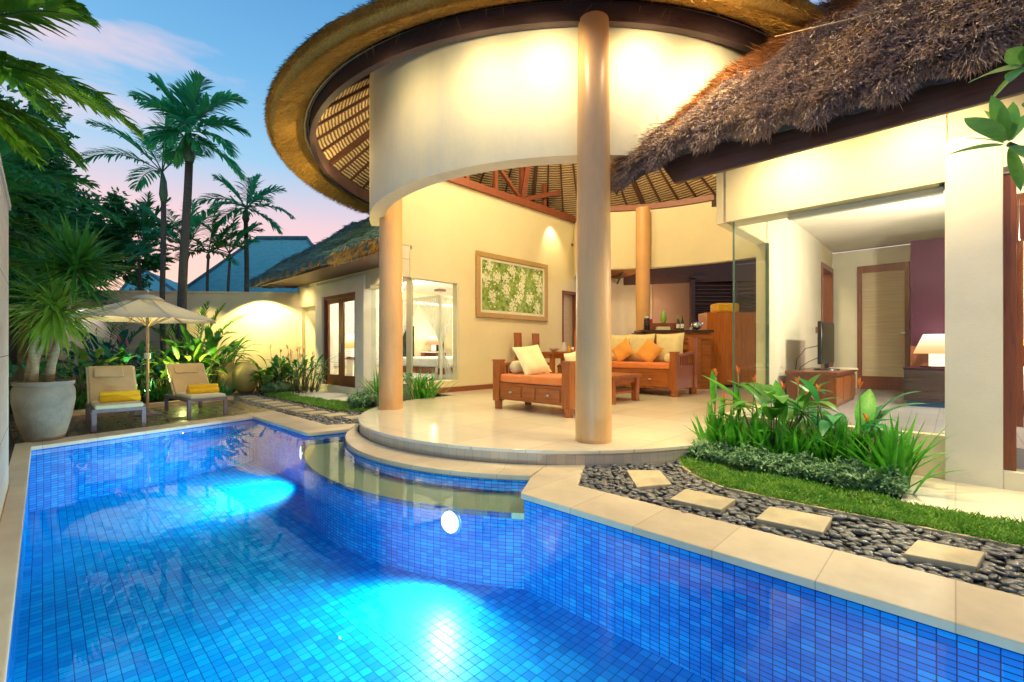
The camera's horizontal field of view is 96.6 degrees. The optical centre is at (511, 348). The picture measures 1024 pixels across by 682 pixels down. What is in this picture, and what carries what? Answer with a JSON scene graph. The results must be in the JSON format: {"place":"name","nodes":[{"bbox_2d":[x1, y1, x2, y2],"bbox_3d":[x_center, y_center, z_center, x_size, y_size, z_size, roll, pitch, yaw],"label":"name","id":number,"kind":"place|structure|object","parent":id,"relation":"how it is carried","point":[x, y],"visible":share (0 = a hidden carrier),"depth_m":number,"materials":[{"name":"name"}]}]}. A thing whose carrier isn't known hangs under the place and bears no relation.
{"place":"outdoors","nodes":[
{"label":"outdoors","id":0,"kind":"place"},
{"bbox_2d":[0,85,113,364],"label":"broadleaf tree","id":1,"kind":"object","parent":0,"point":[57,163],"visible":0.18,"depth_m":12.82,"materials":[{"name":"green plant"}]},
{"bbox_2d":[9,387,358,462],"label":"ground","id":2,"kind":"structure","parent":0,"point":[11,442],"depth_m":8.16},
{"bbox_2d":[0,156,10,519],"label":"side wall","id":3,"kind":"structure","parent":2,"relation":"on","point":[5,205],"depth_m":3.58,"materials":[{"name":"paint"}]},
{"bbox_2d":[9,194,62,282],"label":"palm tree","id":4,"kind":"object","parent":2,"relation":"on","point":[18,220],"visible":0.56,"depth_m":8.01,"materials":[{"name":"green plant"}]},
{"bbox_2d":[9,347,82,414],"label":"broad leaf plant","id":5,"kind":"object","parent":2,"relation":"on","point":[14,368],"visible":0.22,"depth_m":8.71,"materials":[{"name":"plant"}]},
{"bbox_2d":[0,123,124,265],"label":"palm tree","id":6,"kind":"object","parent":2,"relation":"on","point":[15,173],"visible":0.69,"depth_m":8.70,"materials":[{"name":"green plant"}]},
{"bbox_2d":[0,0,144,171],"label":"palm tree","id":7,"kind":"object","parent":2,"relation":"on","point":[29,79],"visible":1,"depth_m":6.45,"materials":[{"name":"plant"}]},
{"bbox_2d":[19,347,132,404],"bbox_3d":[-9.224,0.581,9.536,1.780,1.244,1.684,0,0,0],"label":"broad leaf plant","id":8,"kind":"object","parent":2,"relation":"on","point":[81,367],"visible":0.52,"depth_m":9.53,"materials":[{"name":"plant"}]},
{"bbox_2d":[43,341,134,398],"bbox_3d":[-9.583,0.510,10.500,1.849,1.386,1.613,0,0,15],"label":"broad leaf plant","id":9,"kind":"object","parent":2,"relation":"on","point":[83,356],"visible":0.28,"depth_m":10.24,"materials":[{"name":"plant"}]},
{"bbox_2d":[21,158,177,290],"bbox_3d":[-15.789,-3.044,16.022,7.001,7.631,4.242,0,0,0],"label":"broadleaf tree","id":10,"kind":"object","parent":2,"relation":"on","point":[117,203],"visible":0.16,"depth_m":16.13,"materials":[{"name":"green plant"}]},
{"bbox_2d":[65,327,157,373],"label":"broad leaf plant","id":11,"kind":"object","parent":2,"relation":"on","point":[123,334],"visible":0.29,"depth_m":12.04,"materials":[{"name":"plant"}]},
{"bbox_2d":[90,191,181,290],"bbox_3d":[-13.005,-2.445,15.872,3.688,6.267,1.884,0,0,0],"label":"palm tree","id":12,"kind":"object","parent":2,"relation":"on","point":[152,235],"visible":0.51,"depth_m":15.84,"materials":[{"name":"green plant"}]},
{"bbox_2d":[101,335,173,391],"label":"broad leaf plant","id":13,"kind":"object","parent":2,"relation":"on","point":[140,352],"visible":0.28,"depth_m":11.08,"materials":[{"name":"plant"}]},
{"bbox_2d":[9,400,271,444],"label":"wooden deck","id":14,"kind":"structure","parent":2,"relation":"on","point":[106,422],"depth_m":7.98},
{"bbox_2d":[10,380,75,441],"bbox_3d":[-6.181,0.818,6.030,0.610,0.776,0.610,0,0,0],"label":"plant pot","id":15,"kind":"object","parent":14,"relation":"on","point":[42,410],"visible":0.95,"depth_m":5.84,"materials":[{"name":"ceramic"}]},
{"bbox_2d":[9,210,140,382],"bbox_3d":[-6.055,-0.687,6.111,1.780,2.429,1.470,0,0,-14],"label":"pandan plant","id":16,"kind":"object","parent":15,"relation":"in","point":[77,259],"visible":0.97,"depth_m":5.96,"materials":[{"name":"green plant"}]},
{"bbox_2d":[85,365,145,431],"bbox_3d":[-6.353,0.749,7.297,1.470,0.914,0.620,0,0,44],"label":"sun lounger","id":17,"kind":"object","parent":14,"relation":"on","point":[108,378],"visible":0.92,"depth_m":7.42,"materials":[{"name":"fabric"}]},
{"bbox_2d":[99,390,140,402],"bbox_3d":[-6.114,0.745,7.119,0.200,0.170,0.480,0,0,42],"label":"towel","id":18,"kind":"object","parent":17,"relation":"on","point":[118,396],"visible":1,"depth_m":7.06,"materials":[{"name":"fabric"}]},
{"bbox_2d":[71,290,215,416],"bbox_3d":[-6.606,0.069,8.270,2.088,2.274,2.088,0,0,14],"label":"parasol","id":19,"kind":"object","parent":14,"relation":"on","point":[147,309],"visible":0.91,"depth_m":8.15,"materials":[{"name":"fabric"}]},
{"bbox_2d":[164,363,226,417],"bbox_3d":[-5.995,0.749,8.638,1.470,0.914,0.620,0,0,40],"label":"sun lounger","id":20,"kind":"object","parent":14,"relation":"on","point":[181,376],"visible":0.92,"depth_m":8.71,"materials":[{"name":"fabric"}]},
{"bbox_2d":[17,410,272,450],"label":"pool coping deck","id":21,"kind":"structure","parent":2,"relation":"on","point":[79,439],"depth_m":6.60,"materials":[{"name":"stone"}]},
{"bbox_2d":[77,111,215,377],"bbox_3d":[-10.838,-3.116,13.680,3.730,8.144,2.072,0,0,0],"label":"palm tree","id":22,"kind":"object","parent":2,"relation":"on","point":[163,190],"visible":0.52,"depth_m":13.58,"materials":[{"name":"plant"}]},
{"bbox_2d":[119,269,177,290],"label":"villa roof","id":23,"kind":"structure","parent":2,"relation":"on","point":[170,285],"depth_m":24.75,"materials":[{"name":"tile"}]},
{"bbox_2d":[9,290,305,387],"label":"garden wall","id":24,"kind":"structure","parent":2,"relation":"on","point":[273,319],"depth_m":14.39,"materials":[{"name":"paint"}]},
{"bbox_2d":[119,198,257,265],"bbox_3d":[-11.074,-2.249,14.966,4.301,5.841,2.769,0,0,0],"label":"palm tree","id":25,"kind":"object","parent":2,"relation":"on","point":[197,217],"visible":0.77,"depth_m":15.19,"materials":[{"name":"plant"}]},
{"bbox_2d":[126,70,252,359],"bbox_3d":[-9.125,-3.375,12.853,3.196,8.654,2.305,0,0,-24],"label":"palm tree","id":26,"kind":"object","parent":2,"relation":"on","point":[188,94],"visible":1,"depth_m":12.89,"materials":[{"name":"plant"}]},
{"bbox_2d":[154,324,239,381],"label":"broad leaf plant","id":27,"kind":"object","parent":2,"relation":"on","point":[186,335],"visible":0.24,"depth_m":11.55,"materials":[{"name":"plant"}]},
{"bbox_2d":[149,301,249,350],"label":"banana plant","id":28,"kind":"object","parent":2,"relation":"on","point":[173,328],"visible":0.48,"depth_m":13.42,"materials":[{"name":"green plant"}]},
{"bbox_2d":[164,330,248,385],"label":"broad leaf plant","id":29,"kind":"object","parent":2,"relation":"on","point":[211,346],"visible":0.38,"depth_m":11.67,"materials":[{"name":"plant"}]},
{"bbox_2d":[164,326,250,383],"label":"broad leaf plant","id":30,"kind":"object","parent":2,"relation":"on","point":[208,331],"visible":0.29,"depth_m":11.90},
{"bbox_2d":[166,207,264,290],"bbox_3d":[-10.035,-2.127,15.271,3.125,5.577,1.686,0,0,0],"label":"palm tree","id":31,"kind":"object","parent":2,"relation":"on","point":[216,244],"visible":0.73,"depth_m":15.27,"materials":[{"name":"green plant"}]},
{"bbox_2d":[173,207,262,291],"bbox_3d":[-9.622,-2.088,15.429,2.784,5.504,1.702,0,0,0],"label":"palm tree","id":32,"kind":"object","parent":2,"relation":"on","point":[242,234],"visible":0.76,"depth_m":15.27,"materials":[{"name":"plant"}]},
{"bbox_2d":[195,173,295,291],"bbox_3d":[-9.131,-2.741,15.587,3.520,6.859,1.863,0,0,0],"label":"palm tree","id":33,"kind":"object","parent":2,"relation":"on","point":[251,192],"visible":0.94,"depth_m":15.73,"materials":[{"name":"plant"}]},
{"bbox_2d":[187,236,313,291],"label":"villa roof","id":34,"kind":"structure","parent":2,"relation":"on","point":[266,252],"depth_m":20.53,"materials":[{"name":"tile"}]},
{"bbox_2d":[253,386,319,394],"bbox_3d":[-8.150,1.222,14.714,5.800,0.045,1.740,0,0,44],"label":"planting bed","id":35,"kind":"object","parent":2,"relation":"on","point":[256,392],"visible":0.1,"depth_m":12.89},
{"bbox_2d":[247,217,457,400],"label":"bedroom wing","id":36,"kind":"structure","parent":2,"relation":"on","point":[340,267],"depth_m":12.38,"materials":[{"name":"paint"}]},
{"bbox_2d":[326,298,340,385],"bbox_3d":[-5.096,-0.180,13.035,0.920,2.440,0.090,0,0,44],"label":"door leaf","id":37,"kind":"structure","parent":36,"relation":"in","point":[332,379],"depth_m":13.21,"materials":[{"name":"brown wood"}]},
{"bbox_2d":[340,296,354,387],"bbox_3d":[-4.429,-0.180,12.387,0.920,2.440,0.090,0,0,44],"label":"door leaf","id":38,"kind":"structure","parent":36,"relation":"in","point":[348,381],"depth_m":12.61,"materials":[{"name":"brown wood"}]},
{"bbox_2d":[333,301,378,365],"bbox_3d":[-5.490,-0.550,15.656,0.044,2.265,2.400,0,0,44],"label":"window blind","id":39,"kind":"object","parent":36,"relation":"attached to","point":[336,341],"depth_m":15.51,"materials":[{"name":"white fabric"}]},
{"bbox_2d":[403,289,452,379],"bbox_3d":[-1.844,-0.320,12.893,2.161,2.360,2.120,0,0,44],"label":"canopy bed","id":40,"kind":"object","parent":36,"relation":"on","point":[437,311],"visible":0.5,"depth_m":11.74,"materials":[{"name":"white fabric"}]},
{"bbox_2d":[345,424,545,480],"bbox_3d":[-1.331,1.224,5.606,3.961,0.048,1.034,0,0,44],"label":"step","id":41,"kind":"object","parent":2,"relation":"on","point":[357,442],"visible":0.97,"depth_m":4.76,"materials":[{"name":"stone"}]},
{"bbox_2d":[359,424,699,467],"bbox_3d":[-0.271,1.166,6.851,6.210,0.168,3.537,0,0,44],"label":"terrace riser","id":42,"kind":"object","parent":2,"relation":"on","point":[639,458],"visible":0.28,"depth_m":4.82,"materials":[{"name":"stone"}]},
{"bbox_2d":[579,460,1023,596],"bbox_3d":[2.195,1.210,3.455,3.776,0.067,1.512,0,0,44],"label":"pebbles","id":43,"kind":"object","parent":2,"relation":"on","point":[987,574],"visible":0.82,"depth_m":3.02,"materials":[{"name":"gravel"}]},
{"bbox_2d":[626,470,671,490],"bbox_3d":[1.251,1.206,4.171,0.320,0.048,0.563,0,0,5],"label":"stepping stone","id":44,"kind":"object","parent":43,"relation":"on","point":[642,480],"visible":0.88,"depth_m":4.12,"materials":[{"name":"stone"}]},
{"bbox_2d":[670,489,734,513],"bbox_3d":[1.504,1.206,3.594,0.395,0.048,0.346,0,0,41],"label":"stepping stone","id":45,"kind":"object","parent":43,"relation":"on","point":[704,502],"visible":0.84,"depth_m":3.55,"materials":[{"name":"stone"}]},
{"bbox_2d":[756,506,831,536],"bbox_3d":[1.970,1.206,3.189,0.417,0.048,0.356,0,0,38],"label":"stepping stone","id":46,"kind":"object","parent":43,"relation":"on","point":[777,518],"visible":0.85,"depth_m":3.14,"materials":[{"name":"stone"}]},
{"bbox_2d":[903,540,984,573],"bbox_3d":[2.502,1.206,2.643,0.392,0.048,0.288,0,0,-38],"label":"stepping stone","id":47,"kind":"object","parent":43,"relation":"on","point":[937,555],"visible":0.81,"depth_m":2.61,"materials":[{"name":"stone"}]},
{"bbox_2d":[610,0,1023,491],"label":"bedroom wing","id":48,"kind":"structure","parent":2,"relation":"on","point":[812,149],"depth_m":4.40,"materials":[{"name":"paint"}]},
{"bbox_2d":[785,367,857,408],"bbox_3d":[5.019,0.600,7.358,0.660,0.520,1.850,0,0,44],"label":"television stand","id":49,"kind":"object","parent":48,"relation":"on","point":[841,384],"visible":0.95,"depth_m":6.80,"materials":[{"name":"brown wood"}]},
{"bbox_2d":[813,321,839,369],"bbox_3d":[5.038,-0.040,7.305,0.360,0.760,1.000,0,0,44],"label":"television","id":50,"kind":"object","parent":49,"relation":"on","point":[825,343],"visible":0.97,"depth_m":7.14,"materials":[{"name":"black plastic"}]},
{"bbox_2d":[857,261,909,390],"bbox_3d":[7.709,-0.445,9.485,0.850,2.610,0.150,0,0,44],"label":"bathroom door","id":51,"kind":"structure","parent":48,"relation":"in","point":[883,290],"depth_m":9.47,"materials":[{"name":"brown wood"}]},
{"bbox_2d":[903,366,944,407],"bbox_3d":[6.359,0.573,6.786,0.800,0.575,0.522,0,0,44],"label":"bedside table","id":52,"kind":"object","parent":48,"relation":"on","point":[929,383],"visible":0.52,"depth_m":6.71,"materials":[{"name":"wood"}]},
{"bbox_2d":[913,334,944,367],"bbox_3d":[6.339,0.035,6.808,0.540,0.500,0.540,0,0,0],"label":"table lamp","id":53,"kind":"object","parent":52,"relation":"on","point":[932,346],"visible":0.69,"depth_m":6.74,"materials":[{"name":"white fabric"}]},
{"bbox_2d":[910,237,1023,366],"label":"headboard panel","id":54,"kind":"object","parent":48,"relation":"on","point":[927,286],"visible":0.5,"depth_m":7.20,"materials":[{"name":"fabric"}]},
{"bbox_2d":[1017,193,1023,426],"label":"door","id":55,"kind":"structure","parent":48,"relation":"on","point":[1020,292],"depth_m":5.01,"materials":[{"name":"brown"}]},
{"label":"gravel bed","id":56,"kind":"structure","parent":2,"relation":"on","visible":0},
{"bbox_2d":[226,392,362,424],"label":"pebbles","id":57,"kind":"object","parent":56,"relation":"on","point":[319,418],"visible":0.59,"depth_m":8.74,"materials":[{"name":"gravel"}]},
{"bbox_2d":[232,360,258,392],"bbox_3d":[-7.205,0.759,12.350,0.662,0.882,0.662,0,0,0],"label":"urn","id":58,"kind":"object","parent":57,"relation":"on","point":[242,370],"visible":0.97,"depth_m":12.12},
{"bbox_2d":[263,391,375,411],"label":"lawn","id":59,"kind":"structure","parent":0,"point":[337,405],"depth_m":9.95,"materials":[{"name":"plant"}]},
{"bbox_2d":[291,390,350,400],"bbox_3d":[-4.766,1.220,11.739,3.400,0.049,1.290,0,0,44],"label":"door apron","id":60,"kind":"object","parent":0,"point":[328,395],"depth_m":11.87,"materials":[{"name":"stone"}]},
{"bbox_2d":[276,347,325,393],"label":"broad leaf plant","id":61,"kind":"object","parent":60,"relation":"on","point":[297,379],"visible":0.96,"depth_m":12.14,"materials":[{"name":"plant"}]},
{"bbox_2d":[14,461,710,681],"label":"pool floor","id":62,"kind":"structure","parent":0,"point":[248,572],"depth_m":3.50,"materials":[{"name":"tile"}]},
{"bbox_2d":[6,419,1023,681],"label":"pool wall","id":63,"kind":"structure","parent":62,"relation":"on","point":[710,619],"depth_m":2.93,"materials":[{"name":"tile"}]},
{"bbox_2d":[0,444,30,681],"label":"pool coping wall","id":64,"kind":"structure","parent":63,"relation":"on","point":[11,522],"depth_m":2.85,"materials":[{"name":"stone"}]},
{"bbox_2d":[253,410,358,435],"bbox_3d":[-3.595,1.224,7.778,2.996,0.048,0.952,0,0,44],"label":"pool coping corner","id":65,"kind":"object","parent":63,"relation":"on","point":[301,426],"visible":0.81,"depth_m":7.21,"materials":[{"name":"stone"}]},
{"bbox_2d":[305,463,523,588],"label":"pool ledge wall","id":66,"kind":"structure","parent":63,"relation":"attached to","point":[483,550],"depth_m":4.06,"materials":[{"name":"tile"}]},
{"bbox_2d":[305,442,523,518],"bbox_3d":[-1.426,1.395,5.089,4.000,0.050,1.110,0,0,44],"label":"pool ledge","id":67,"kind":"object","parent":66,"relation":"on","point":[333,462],"visible":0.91,"depth_m":4.43,"materials":[{"name":"stone"}]},
{"bbox_2d":[310,433,527,493],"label":"pool rim wall","id":68,"kind":"structure","parent":67,"relation":"on","point":[474,484],"depth_m":4.58,"materials":[{"name":"tile"}]},
{"bbox_2d":[441,511,461,533],"bbox_3d":[-0.544,1.500,3.952,0.240,0.240,0.033,0,0,25],"label":"pool light","id":69,"kind":"object","parent":66,"relation":"attached to","point":[451,521],"visible":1,"depth_m":3.93,"materials":[{"name":"glass"}]},
{"bbox_2d":[521,465,1023,653],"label":"pool coping side","id":70,"kind":"object","parent":63,"relation":"on","point":[986,615],"visible":0.97,"depth_m":2.55,"materials":[{"name":"stone"}]},
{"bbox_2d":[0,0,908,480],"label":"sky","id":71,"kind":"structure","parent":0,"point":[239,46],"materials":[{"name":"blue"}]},
{"bbox_2d":[358,387,755,453],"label":"terrace floor","id":72,"kind":"structure","parent":0,"point":[651,420],"depth_m":6.48,"materials":[{"name":"tile"}]},
{"bbox_2d":[492,359,575,417],"bbox_3d":[0.583,0.620,7.773,1.722,0.860,0.962,0,0,44],"label":"daybed","id":73,"kind":"object","parent":72,"relation":"on","point":[548,388],"visible":0.71,"depth_m":7.38,"materials":[{"name":"brown wood"}]},
{"bbox_2d":[512,345,551,374],"bbox_3d":[0.342,0.190,7.840,0.540,0.600,0.168,-6,-34,-30],"label":"cushion","id":74,"kind":"object","parent":73,"relation":"on","point":[531,359],"visible":0.99,"depth_m":7.76,"materials":[{"name":"fabric"}]},
{"bbox_2d":[263,0,828,443],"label":"living pavilion","id":75,"kind":"structure","parent":72,"relation":"on","point":[443,140],"depth_m":5.92,"materials":[{"name":"beige paint"}]},
{"bbox_2d":[475,250,547,321],"bbox_3d":[0.068,-1.640,12.540,0.075,1.680,2.800,0,0,44],"label":"painting","id":76,"kind":"object","parent":75,"relation":"attached to","point":[506,287],"visible":1,"depth_m":12.41,"materials":[{"name":"fabric"}]},
{"bbox_2d":[562,290,575,350],"bbox_3d":[1.744,-0.450,14.447,0.220,2.700,0.750,0,0,44],"label":"wall door","id":77,"kind":"structure","parent":75,"relation":"attached to","point":[568,314],"depth_m":14.53,"materials":[{"name":"brown wood"}]},
{"bbox_2d":[555,372,641,403],"bbox_3d":[1.770,0.780,9.366,1.380,0.540,1.100,0,0,44],"label":"coffee table","id":78,"kind":"object","parent":72,"relation":"on","point":[632,378],"visible":0.47,"depth_m":9.05,"materials":[{"name":"brown wood"}]},
{"bbox_2d":[611,277,688,334],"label":"service wall","id":79,"kind":"structure","parent":72,"relation":"on","point":[671,301],"depth_m":16.57,"materials":[{"name":"paint"}]},
{"bbox_2d":[571,243,755,284],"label":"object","id":80,"kind":"object","parent":79,"relation":"on","point":[745,270],"visible":0.18,"depth_m":15.58,"materials":[{"name":"wood"}]},
{"bbox_2d":[612,338,697,396],"bbox_3d":[2.983,0.400,11.102,2.642,1.300,1.162,0,0,44],"label":"sofa","id":81,"kind":"object","parent":72,"relation":"on","point":[676,373],"visible":0.51,"depth_m":10.26,"materials":[{"name":"brown wood"}]},
{"bbox_2d":[635,338,663,361],"bbox_3d":[3.221,0.070,10.745,0.500,0.500,0.179,43,6,40],"label":"cushion","id":82,"kind":"object","parent":81,"relation":"on","point":[649,350],"visible":0.96,"depth_m":10.67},
{"bbox_2d":[655,332,684,361],"bbox_3d":[3.702,-0.010,10.737,0.690,0.720,0.291,-2,-12,43],"label":"cushion","id":83,"kind":"object","parent":81,"relation":"on","point":[668,343],"visible":0.7,"depth_m":10.64,"materials":[{"name":"fabric"}]},
{"bbox_2d":[631,323,713,388],"bbox_3d":[4.215,0.190,12.065,1.970,1.720,0.670,0,0,0],"label":"bar counter","id":84,"kind":"object","parent":72,"relation":"on","point":[704,337],"visible":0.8,"depth_m":11.80,"materials":[{"name":"brown wood"}]},
{"bbox_2d":[689,276,755,329],"bbox_3d":[7.700,-0.640,15.615,3.200,3.680,0.150,0,0,0],"label":"louvre screen","id":85,"kind":"object","parent":72,"relation":"on","point":[704,297],"visible":0.19,"depth_m":15.61,"materials":[{"name":"wood"}]},
{"bbox_2d":[698,312,755,386],"bbox_3d":[5.965,0.040,12.525,1.450,2.020,0.649,0,0,0],"label":"teak cabinet","id":86,"kind":"object","parent":72,"relation":"on","point":[720,324],"visible":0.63,"depth_m":12.23,"materials":[{"name":"wood"}]},
{"bbox_2d":[678,454,1023,545],"bbox_3d":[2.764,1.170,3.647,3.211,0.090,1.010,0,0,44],"label":"lawn","id":87,"kind":"structure","parent":0,"point":[766,483],"depth_m":3.52,"materials":[{"name":"plant"}]},
{"bbox_2d":[686,436,739,461],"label":"shrub","id":88,"kind":"object","parent":87,"relation":"on","point":[717,454],"visible":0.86,"depth_m":4.81,"materials":[{"name":"green plant"}]},
{"bbox_2d":[685,402,742,442],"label":"lily clump","id":89,"kind":"object","parent":87,"relation":"on","point":[718,422],"visible":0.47,"depth_m":5.12,"materials":[{"name":"green plant"}]},
{"bbox_2d":[702,365,768,428],"bbox_3d":[2.484,0.691,5.076,0.749,1.018,0.248,0,0,2],"label":"heliconia","id":90,"kind":"object","parent":87,"relation":"on","point":[736,394],"visible":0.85,"depth_m":5.05,"materials":[{"name":"green plant"}]},
{"bbox_2d":[693,406,798,453],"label":"lily clump","id":91,"kind":"object","parent":87,"relation":"on","point":[731,437],"visible":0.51,"depth_m":4.83,"materials":[{"name":"green plant"}]},
{"bbox_2d":[721,443,781,471],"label":"shrub","id":92,"kind":"object","parent":87,"relation":"on","point":[751,457],"visible":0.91,"depth_m":4.48,"materials":[{"name":"green plant"}]},
{"bbox_2d":[733,410,804,463],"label":"lily clump","id":93,"kind":"object","parent":87,"relation":"on","point":[756,427],"visible":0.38,"depth_m":4.73,"materials":[{"name":"green plant"}]},
{"bbox_2d":[707,374,843,445],"bbox_3d":[2.794,0.737,4.877,1.238,0.932,1.287,0,0,29],"label":"broad leaf plant","id":94,"kind":"object","parent":87,"relation":"on","point":[763,393],"visible":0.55,"depth_m":4.79,"materials":[{"name":"plant"}]},
{"bbox_2d":[732,415,819,461],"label":"lily clump","id":95,"kind":"object","parent":87,"relation":"on","point":[780,438],"visible":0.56,"depth_m":4.51,"materials":[{"name":"green plant"}]},
{"bbox_2d":[757,376,810,437],"bbox_3d":[2.852,0.738,4.795,0.685,0.924,0.330,0,0,4],"label":"heliconia","id":96,"kind":"object","parent":87,"relation":"on","point":[778,388],"visible":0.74,"depth_m":4.78,"materials":[{"name":"green plant"}]},
{"bbox_2d":[766,450,831,480],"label":"shrub","id":97,"kind":"object","parent":87,"relation":"on","point":[789,466],"visible":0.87,"depth_m":4.20,"materials":[{"name":"green plant"}]},
{"bbox_2d":[751,413,851,463],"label":"lily clump","id":98,"kind":"object","parent":87,"relation":"on","point":[814,439],"visible":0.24,"depth_m":4.41,"materials":[{"name":"green plant"}]},
{"bbox_2d":[762,377,925,452],"bbox_3d":[3.158,0.741,4.493,1.357,0.923,1.143,0,0,0],"label":"broad leaf plant","id":99,"kind":"object","parent":87,"relation":"on","point":[824,425],"visible":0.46,"depth_m":4.45,"materials":[{"name":"plant"}]},
{"bbox_2d":[810,456,880,491],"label":"shrub","id":100,"kind":"object","parent":87,"relation":"on","point":[855,473],"visible":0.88,"depth_m":3.91,"materials":[{"name":"green plant"}]},
{"bbox_2d":[788,415,904,478],"bbox_3d":[3.106,0.900,4.277,0.975,0.601,0.833,0,0,44],"label":"lily clump","id":101,"kind":"object","parent":87,"relation":"on","point":[839,436],"visible":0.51,"depth_m":4.21,"materials":[{"name":"green plant"}]},
{"bbox_2d":[681,464,1023,552],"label":"lawn kerb","id":102,"kind":"structure","parent":87,"relation":"on","point":[871,518],"depth_m":3.31,"materials":[{"name":"stone"}]},
{"bbox_2d":[841,378,904,449],"bbox_3d":[3.335,0.731,4.281,0.790,0.938,0.219,0,0,-11],"label":"heliconia","id":103,"kind":"object","parent":87,"relation":"on","point":[865,409],"visible":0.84,"depth_m":4.28,"materials":[{"name":"green plant"}]},
{"bbox_2d":[829,416,924,472],"bbox_3d":[3.278,0.898,4.146,0.811,0.604,0.703,0,0,44],"label":"lily clump","id":104,"kind":"object","parent":87,"relation":"on","point":[875,444],"visible":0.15,"depth_m":4.07,"materials":[{"name":"green plant"}]},
{"bbox_2d":[809,410,962,493],"bbox_3d":[3.177,0.845,3.910,1.071,0.711,0.720,0,0,26],"label":"lily clump","id":105,"kind":"object","parent":87,"relation":"on","point":[893,454],"visible":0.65,"depth_m":3.79,"materials":[{"name":"green plant"}]},
{"bbox_2d":[861,464,911,497],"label":"shrub","id":106,"kind":"object","parent":87,"relation":"on","point":[894,486],"visible":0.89,"depth_m":3.71,"materials":[{"name":"green plant"}]},
{"bbox_2d":[901,475,1023,521],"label":"paving","id":107,"kind":"structure","parent":0,"point":[983,500],"depth_m":3.66,"materials":[{"name":"stone"}]},
{"bbox_2d":[946,46,1023,190],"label":"frangipani tree","id":108,"kind":"object","parent":107,"relation":"on","point":[1001,123],"visible":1,"depth_m":2.39,"materials":[{"name":"green plant"}]},
{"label":"planting bed","id":109,"kind":"structure","parent":0,"visible":0},
{"bbox_2d":[403,365,457,399],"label":"lily clump","id":110,"kind":"object","parent":109,"relation":"on","point":[418,393],"visible":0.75,"depth_m":9.72,"materials":[{"name":"green plant"}]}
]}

